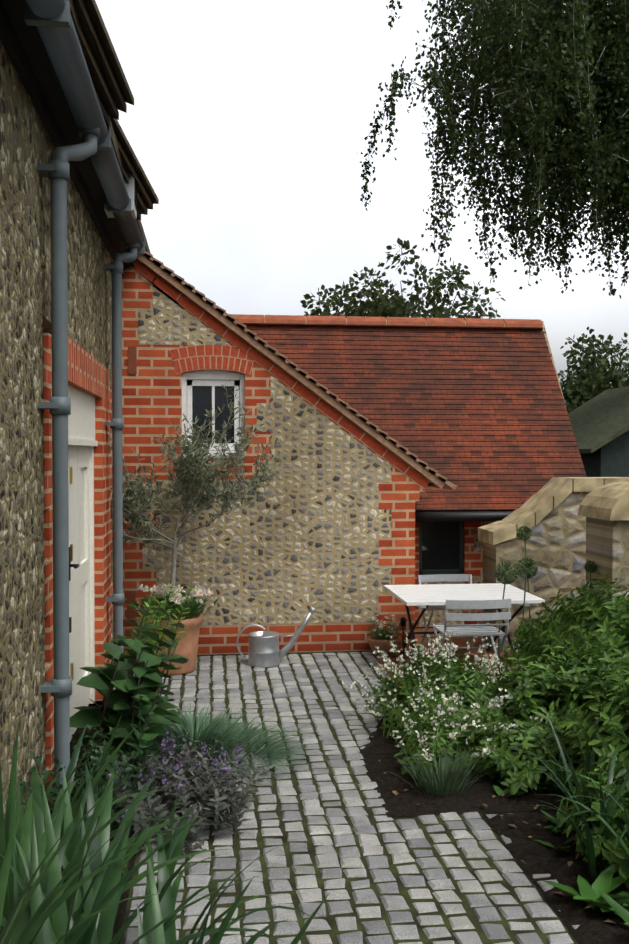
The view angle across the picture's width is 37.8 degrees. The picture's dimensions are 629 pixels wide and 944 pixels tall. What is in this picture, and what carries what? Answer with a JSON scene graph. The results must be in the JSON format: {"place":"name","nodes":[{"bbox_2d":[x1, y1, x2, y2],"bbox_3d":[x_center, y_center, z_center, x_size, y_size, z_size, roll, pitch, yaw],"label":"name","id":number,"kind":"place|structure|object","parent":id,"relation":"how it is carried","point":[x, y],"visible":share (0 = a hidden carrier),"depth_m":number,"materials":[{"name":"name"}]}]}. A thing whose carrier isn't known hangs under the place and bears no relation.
{"place":"outdoors","nodes":[
{"label":"outdoors","id":0,"kind":"place"},
{"bbox_2d":[134,178,136,210],"bbox_3d":[-1.058,-1.655,5.431,0.004,0.180,0.140,0,1,-6],"label":"little window pane","id":1,"kind":"object","parent":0,"point":[135,193],"visible":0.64,"depth_m":5.39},
{"bbox_2d":[122,267,431,655],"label":"brick gable wall","id":2,"kind":"structure","parent":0,"point":[151,398],"depth_m":7.22,"materials":[{"name":"red brick"}]},
{"bbox_2d":[127,346,136,618],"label":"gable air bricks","id":3,"kind":"object","parent":2,"relation":"in","point":[132,369],"visible":0.86,"depth_m":7.11,"materials":[{"name":"red brick"}]},
{"bbox_2d":[169,345,253,374],"bbox_3d":[-0.798,-0.882,7.236,0.681,0.235,0.103,0,1,-6],"label":"arch mortar","id":4,"kind":"object","parent":2,"relation":"attached to","point":[221,355],"visible":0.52,"depth_m":7.18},
{"bbox_2d":[170,345,253,373],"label":"gable window arch bricks","id":5,"kind":"object","parent":2,"relation":"attached to","point":[200,351],"visible":0.79,"depth_m":7.18,"materials":[{"name":"red brick"}]},
{"bbox_2d":[182,370,245,457],"bbox_3d":[-0.798,-0.458,7.243,0.504,0.689,0.135,0,1,-6],"label":"gable window frame","id":6,"kind":"object","parent":2,"relation":"in","point":[213,378],"visible":0.62,"depth_m":7.24,"materials":[{"name":"white wood"}]},
{"bbox_2d":[192,386,233,442],"bbox_3d":[-0.802,-0.454,7.276,0.330,0.454,0.001,0,1,-6],"label":"gable window glass","id":7,"kind":"object","parent":6,"relation":"in","point":[201,400],"visible":0.6,"depth_m":7.28,"materials":[{"name":"glass"}]},
{"bbox_2d":[203,380,239,450],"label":"window reveal","id":8,"kind":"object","parent":2,"relation":"in","point":[239,422],"depth_m":7.34,"materials":[{"name":"white paint"}]},
{"bbox_2d":[134,272,391,624],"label":"gable flint panels","id":9,"kind":"object","parent":2,"relation":"attached to","point":[313,528],"visible":0.83,"depth_m":7.27,"materials":[{"name":"beige stone"}]},
{"bbox_2d":[130,259,429,488],"bbox_3d":[-0.342,-0.828,7.236,2.562,1.931,0.008,0,1,-6],"label":"gable rake brick course","id":10,"kind":"object","parent":2,"relation":"attached to","point":[275,370],"visible":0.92,"depth_m":7.24,"materials":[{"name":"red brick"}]},
{"bbox_2d":[137,251,456,489],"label":"verge tiles","id":11,"kind":"object","parent":2,"relation":"on","point":[250,337],"visible":0.62,"depth_m":7.21,"materials":[{"name":"brown tile"}]},
{"bbox_2d":[70,627,570,811],"bbox_3d":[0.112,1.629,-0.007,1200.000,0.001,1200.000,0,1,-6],"label":"terrain","id":12,"kind":"structure","parent":0,"point":[73,742],"depth_m":5.87,"materials":[{"name":"soil"}]},
{"bbox_2d":[0,40,112,826],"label":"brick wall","id":13,"kind":"structure","parent":12,"relation":"on","point":[27,146],"depth_m":3.47,"materials":[{"name":"beige stone"}]},
{"bbox_2d":[0,0,134,275],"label":"dark eaves fascia","id":14,"kind":"structure","parent":13,"relation":"attached to","point":[22,42],"depth_m":3.72,"materials":[{"name":"black wood"}]},
{"bbox_2d":[69,0,158,253],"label":"old roof tiles","id":15,"kind":"object","parent":14,"relation":"on","point":[111,86],"visible":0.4,"depth_m":3.99,"materials":[{"name":"brown tile"}]},
{"bbox_2d":[104,165,136,218],"bbox_3d":[-1.145,-1.655,5.421,0.170,0.260,0.200,0,1,-6],"label":"fascia board","id":16,"kind":"object","parent":14,"relation":"attached to","point":[130,187],"visible":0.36,"depth_m":5.33,"materials":[{"name":"white wood"}]},
{"bbox_2d":[43,333,112,814],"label":"brick door jambs","id":17,"kind":"structure","parent":13,"relation":"attached to","point":[103,587],"depth_m":5.85,"materials":[{"name":"red brick"}]},
{"bbox_2d":[49,333,109,400],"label":"brick lintel","id":18,"kind":"structure","parent":13,"relation":"attached to","point":[88,373],"depth_m":5.15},
{"bbox_2d":[68,385,97,740],"bbox_3d":[-1.345,0.511,5.115,0.095,1.940,1.490,0,1,-6],"label":"door frame","id":19,"kind":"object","parent":13,"relation":"in","point":[81,424],"depth_m":5.21,"materials":[{"name":"white wood"}]},
{"bbox_2d":[69,467,73,679],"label":"brass door hinges","id":20,"kind":"object","parent":19,"relation":"attached to","point":[71,546],"depth_m":4.99,"materials":[{"name":"gold metal"}]},
{"bbox_2d":[78,446,90,710],"bbox_3d":[-1.411,0.648,5.548,0.040,1.610,0.500,0,1,-6],"label":"door","id":21,"kind":"structure","parent":19,"relation":"attached to","point":[84,561],"depth_m":5.63,"materials":[{"name":"white wood"}]},
{"bbox_2d":[69,547,79,632],"bbox_3d":[-1.289,0.636,4.905,0.059,0.460,0.135,0,1,-6],"label":"door handle","id":22,"kind":"object","parent":21,"relation":"attached to","point":[75,566],"visible":0.85,"depth_m":4.94,"materials":[{"name":"black metal"}]},
{"bbox_2d":[24,0,144,801],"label":"gutter and downpipes","id":23,"kind":"object","parent":13,"relation":"attached to","point":[52,21],"visible":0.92,"depth_m":3.77,"materials":[{"name":"grey metal"}]},
{"bbox_2d":[102,652,578,943],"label":"cobble joints","id":24,"kind":"object","parent":12,"relation":"on","point":[334,931],"depth_m":3.61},
{"bbox_2d":[92,690,114,729],"bbox_3d":[-1.227,1.455,5.701,0.213,0.035,0.840,0,1,-6],"label":"soil bed","id":25,"kind":"object","parent":24,"relation":"on","point":[100,708],"depth_m":5.72,"materials":[{"name":"brown soil"}]},
{"bbox_2d":[124,583,197,676],"bbox_3d":[-0.929,1.071,5.402,0.486,0.811,0.327,0,1,-6],"label":"foliage","id":26,"kind":"object","parent":25,"relation":"on","point":[155,622],"visible":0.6,"depth_m":5.44,"materials":[{"name":"green plant"}]},
{"bbox_2d":[71,730,147,943],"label":"soil bed","id":27,"kind":"object","parent":24,"relation":"on","point":[119,918],"visible":0.04,"depth_m":3.36,"materials":[{"name":"brown soil"}]},
{"bbox_2d":[20,695,153,899],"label":"bed herbs","id":28,"kind":"object","parent":27,"relation":"on","point":[102,783],"visible":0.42,"depth_m":3.80,"materials":[{"name":"green plant"}]},
{"bbox_2d":[70,608,189,773],"bbox_3d":[-0.926,1.096,4.661,0.581,0.793,1.040,0,1,-6],"label":"fig shrub","id":29,"kind":"object","parent":27,"relation":"on","point":[123,699],"visible":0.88,"depth_m":4.49,"materials":[{"name":"green plant"}]},
{"bbox_2d":[0,715,328,943],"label":"iris fans","id":30,"kind":"object","parent":27,"relation":"on","point":[45,888],"visible":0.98,"depth_m":2.54,"materials":[{"name":"green plant"}]},
{"bbox_2d":[106,731,272,854],"bbox_3d":[-0.566,1.333,3.901,0.698,0.352,0.820,0,1,8],"label":"purple sage","id":31,"kind":"object","parent":24,"relation":"on","point":[201,787],"visible":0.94,"depth_m":3.87,"materials":[{"name":"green plant"}]},
{"bbox_2d":[236,606,316,667],"bbox_3d":[-0.283,1.230,6.915,0.607,0.432,0.242,0,1,-6],"label":"watering can","id":32,"kind":"object","parent":24,"relation":"on","point":[264,650],"visible":1,"depth_m":6.84,"materials":[{"name":"metal"}]},
{"bbox_2d":[77,688,615,922],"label":"fallen leaves","id":33,"kind":"object","parent":24,"relation":"on","point":[569,862],"visible":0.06,"depth_m":3.85,"materials":[{"name":"brown plant"}]},
{"bbox_2d":[359,695,470,753],"bbox_3d":[1.622,1.458,5.594,2.945,0.035,1.180,0,1,-6],"label":"soil bed","id":34,"kind":"object","parent":24,"relation":"on","point":[379,743],"visible":0.04,"depth_m":4.97,"materials":[{"name":"brown soil"}]},
{"bbox_2d":[399,617,406,655],"bbox_3d":[0.694,1.287,7.197,0.068,0.305,0.065,0,1,-6],"label":"solar stake light","id":35,"kind":"object","parent":34,"relation":"in","point":[403,621],"visible":0.92,"depth_m":7.19,"materials":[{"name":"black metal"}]},
{"bbox_2d":[342,630,550,778],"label":"white penstemons","id":36,"kind":"object","parent":34,"relation":"on","point":[445,704],"visible":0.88,"depth_m":4.91,"materials":[{"name":"green plant"}]},
{"bbox_2d":[459,571,628,888],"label":"tall herb clump","id":37,"kind":"object","parent":34,"relation":"on","point":[578,655],"visible":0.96,"depth_m":4.51,"materials":[{"name":"green plant"}]},
{"bbox_2d":[494,526,596,672],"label":"allium seed heads","id":38,"kind":"object","parent":34,"relation":"on","point":[529,568],"visible":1,"depth_m":6.09,"materials":[{"name":"green plant"}]},
{"bbox_2d":[360,750,578,816],"bbox_3d":[1.736,1.478,4.583,2.945,0.035,0.835,0,1,-6],"label":"soil bed","id":39,"kind":"object","parent":24,"relation":"on","point":[477,794],"visible":0.31,"depth_m":4.21,"materials":[{"name":"brown soil"}]},
{"bbox_2d":[388,744,486,797],"bbox_3d":[0.569,1.391,4.279,0.453,0.215,0.412,0,1,-23],"label":"grass tuft","id":40,"kind":"object","parent":39,"relation":"on","point":[440,784],"visible":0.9,"depth_m":4.25,"materials":[{"name":"green plant"}]},
{"bbox_2d":[300,238,504,318],"bbox_3d":[2.320,-2.181,23.188,5.468,6.609,5.094,0,1,-6],"label":"bushy tree","id":41,"kind":"object","parent":12,"relation":"on","point":[385,305],"visible":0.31,"depth_m":22.18,"materials":[{"name":"green plant"}]},
{"bbox_2d":[368,628,531,688],"bbox_3d":[1.989,1.460,7.296,3.035,0.036,2.300,0,1,-6],"label":"flowering plant","id":42,"kind":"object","parent":12,"relation":"on","point":[460,641],"depth_m":7.37,"materials":[{"name":"green plant"}]},
{"bbox_2d":[367,634,401,656],"bbox_3d":[0.551,1.369,7.223,0.274,0.140,0.274,0,1,-6],"label":"terracotta bowl","id":43,"kind":"object","parent":42,"relation":"on","point":[384,645],"visible":0.71,"depth_m":7.13,"materials":[{"name":"orange ceramic"}]},
{"bbox_2d":[365,615,401,639],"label":"daisies in bowl","id":44,"kind":"object","parent":43,"relation":"on","point":[388,632],"visible":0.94,"depth_m":7.18,"materials":[{"name":"white plant"}]},
{"bbox_2d":[418,574,487,661],"bbox_3d":[1.072,1.138,7.146,0.440,0.619,0.551,0,1,-6],"label":"chair","id":45,"kind":"object","parent":42,"relation":"on","point":[444,577],"visible":0.35,"depth_m":7.35,"materials":[{"name":"grey metal"}]},
{"bbox_2d":[400,605,522,669],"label":"table legs","id":46,"kind":"object","parent":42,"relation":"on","point":[412,628],"visible":0.5,"depth_m":6.71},
{"bbox_2d":[433,598,510,680],"bbox_3d":[1.030,1.141,6.136,0.430,0.654,0.551,0,1,-6],"label":"chair","id":47,"kind":"object","parent":42,"relation":"on","point":[488,629],"visible":0.85,"depth_m":5.91,"materials":[{"name":"grey metal"}]},
{"bbox_2d":[356,0,628,298],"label":"weeping birch tree","id":48,"kind":"object","parent":12,"relation":"on","point":[556,76],"visible":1,"depth_m":12.04,"materials":[{"name":"green plant"}]},
{"bbox_2d":[419,321,565,626],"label":"flint wall","id":49,"kind":"structure","parent":12,"relation":"on","point":[438,617],"depth_m":8.42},
{"bbox_2d":[244,324,586,510],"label":"clay roof tiles","id":50,"kind":"object","parent":49,"relation":"on","point":[479,418],"visible":0.42,"depth_m":8.96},
{"bbox_2d":[242,317,543,328],"bbox_3d":[0.325,-1.546,9.464,4.155,0.090,0.210,0,1,-6],"label":"mortar","id":51,"kind":"object","parent":50,"relation":"on","point":[265,323],"visible":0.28,"depth_m":9.42,"materials":[{"name":"beige"}]},
{"bbox_2d":[229,314,542,327],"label":"roof ridge tiles","id":52,"kind":"object","parent":51,"relation":"on","point":[362,320],"visible":0.56,"depth_m":9.42,"materials":[{"name":"ceramic"}]},
{"bbox_2d":[422,522,458,569],"bbox_3d":[1.158,0.659,8.455,0.425,0.550,0.001,0,1,-6],"label":"window glass","id":53,"kind":"object","parent":49,"relation":"attached to","point":[440,545],"visible":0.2,"depth_m":8.46,"materials":[{"name":"grey glass"}]},
{"bbox_2d":[419,522,463,574],"bbox_3d":[1.160,0.675,8.430,0.445,0.580,0.110,0,1,-6],"label":"window frame","id":54,"kind":"object","parent":49,"relation":"attached to","point":[461,556],"visible":0.42,"depth_m":8.44,"materials":[{"name":"grey wood"}]},
{"bbox_2d":[415,521,483,626],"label":"brick quoins","id":55,"kind":"object","parent":49,"relation":"attached to","point":[473,563],"visible":0.25,"depth_m":8.42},
{"bbox_2d":[415,510,514,521],"bbox_3d":[1.499,0.393,8.279,2.165,0.100,0.295,0,1,-6],"label":"gutter","id":56,"kind":"object","parent":49,"relation":"attached to","point":[457,515],"visible":0.29,"depth_m":8.13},
{"bbox_2d":[482,492,589,652],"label":"stone wall","id":57,"kind":"structure","parent":12,"relation":"on","point":[556,547],"depth_m":7.34,"materials":[{"name":"beige stone"}]},
{"bbox_2d":[478,477,628,544],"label":"wall coping","id":58,"kind":"object","parent":57,"relation":"on","point":[543,502],"visible":0.88,"depth_m":7.34,"materials":[{"name":"beige stone"}]},
{"bbox_2d":[482,810,628,943],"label":"soil bed","id":59,"kind":"object","parent":12,"relation":"on","point":[536,857],"visible":0.5,"depth_m":3.47,"materials":[{"name":"brown soil"}]},
{"bbox_2d":[494,776,628,925],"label":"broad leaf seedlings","id":60,"kind":"object","parent":59,"relation":"on","point":[599,889],"visible":0.67,"depth_m":3.24,"materials":[{"name":"green plant"}]},
{"bbox_2d":[513,702,628,882],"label":"strap leaves","id":61,"kind":"object","parent":59,"relation":"on","point":[605,817],"visible":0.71,"depth_m":3.41,"materials":[{"name":"green plant"}]},
{"bbox_2d":[557,326,628,412],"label":"tree","id":62,"kind":"object","parent":12,"relation":"on","point":[591,381],"visible":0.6,"depth_m":19.29,"materials":[{"name":"green plant"}]},
{"bbox_2d":[568,386,628,476],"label":"garden shed","id":63,"kind":"structure","parent":12,"relation":"on","point":[600,424],"depth_m":12.90,"materials":[{"name":"green wood"}]},
{"bbox_2d":[113,652,578,943],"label":"cobble paving","id":64,"kind":"structure","parent":0,"point":[365,831],"depth_m":3.69,"materials":[{"name":"stone"}]},
{"bbox_2d":[145,611,202,675],"bbox_3d":[-1.031,1.249,6.700,0.428,0.402,0.428,0,1,-6],"label":"terracotta pot","id":65,"kind":"object","parent":64,"relation":"on","point":[187,646],"visible":0.44,"depth_m":6.56,"materials":[{"name":"orange ceramic"}]},
{"bbox_2d":[127,583,217,620],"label":"potted flowers","id":66,"kind":"object","parent":65,"relation":"on","point":[195,602],"visible":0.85,"depth_m":6.62,"materials":[{"name":"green plant"}]},
{"bbox_2d":[110,379,282,619],"bbox_3d":[-0.998,0.190,6.646,1.556,1.801,1.255,0,1,-6],"label":"olive tree","id":67,"kind":"object","parent":65,"relation":"on","point":[198,482],"visible":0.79,"depth_m":6.57,"materials":[{"name":"green plant"}]},
{"bbox_2d":[71,699,318,786],"bbox_3d":[-0.612,1.369,4.776,1.382,0.328,1.200,0,1,-6],"label":"blue grass tuft","id":68,"kind":"object","parent":64,"relation":"on","point":[207,733],"visible":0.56,"depth_m":4.81,"materials":[{"name":"green plant"}]},
{"bbox_2d":[95,0,628,388],"label":"sky","id":69,"kind":"structure","parent":0,"point":[247,123],"materials":[{"name":"white"}]},
{"bbox_2d":[384,583,544,607],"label":"white tabletop slats","id":70,"kind":"object","parent":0,"point":[421,596],"visible":0.94,"depth_m":6.68,"materials":[{"name":"white wood"}]},
{"bbox_2d":[586,517,628,618],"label":"stone pillar","id":71,"kind":"structure","parent":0,"point":[607,546],"depth_m":6.33,"materials":[{"name":"beige stone"}]},
{"bbox_2d":[578,481,628,520],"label":"pillar cap","id":72,"kind":"object","parent":71,"relation":"on","point":[609,501],"visible":1,"depth_m":6.42,"materials":[{"name":"beige stone"}]}
]}

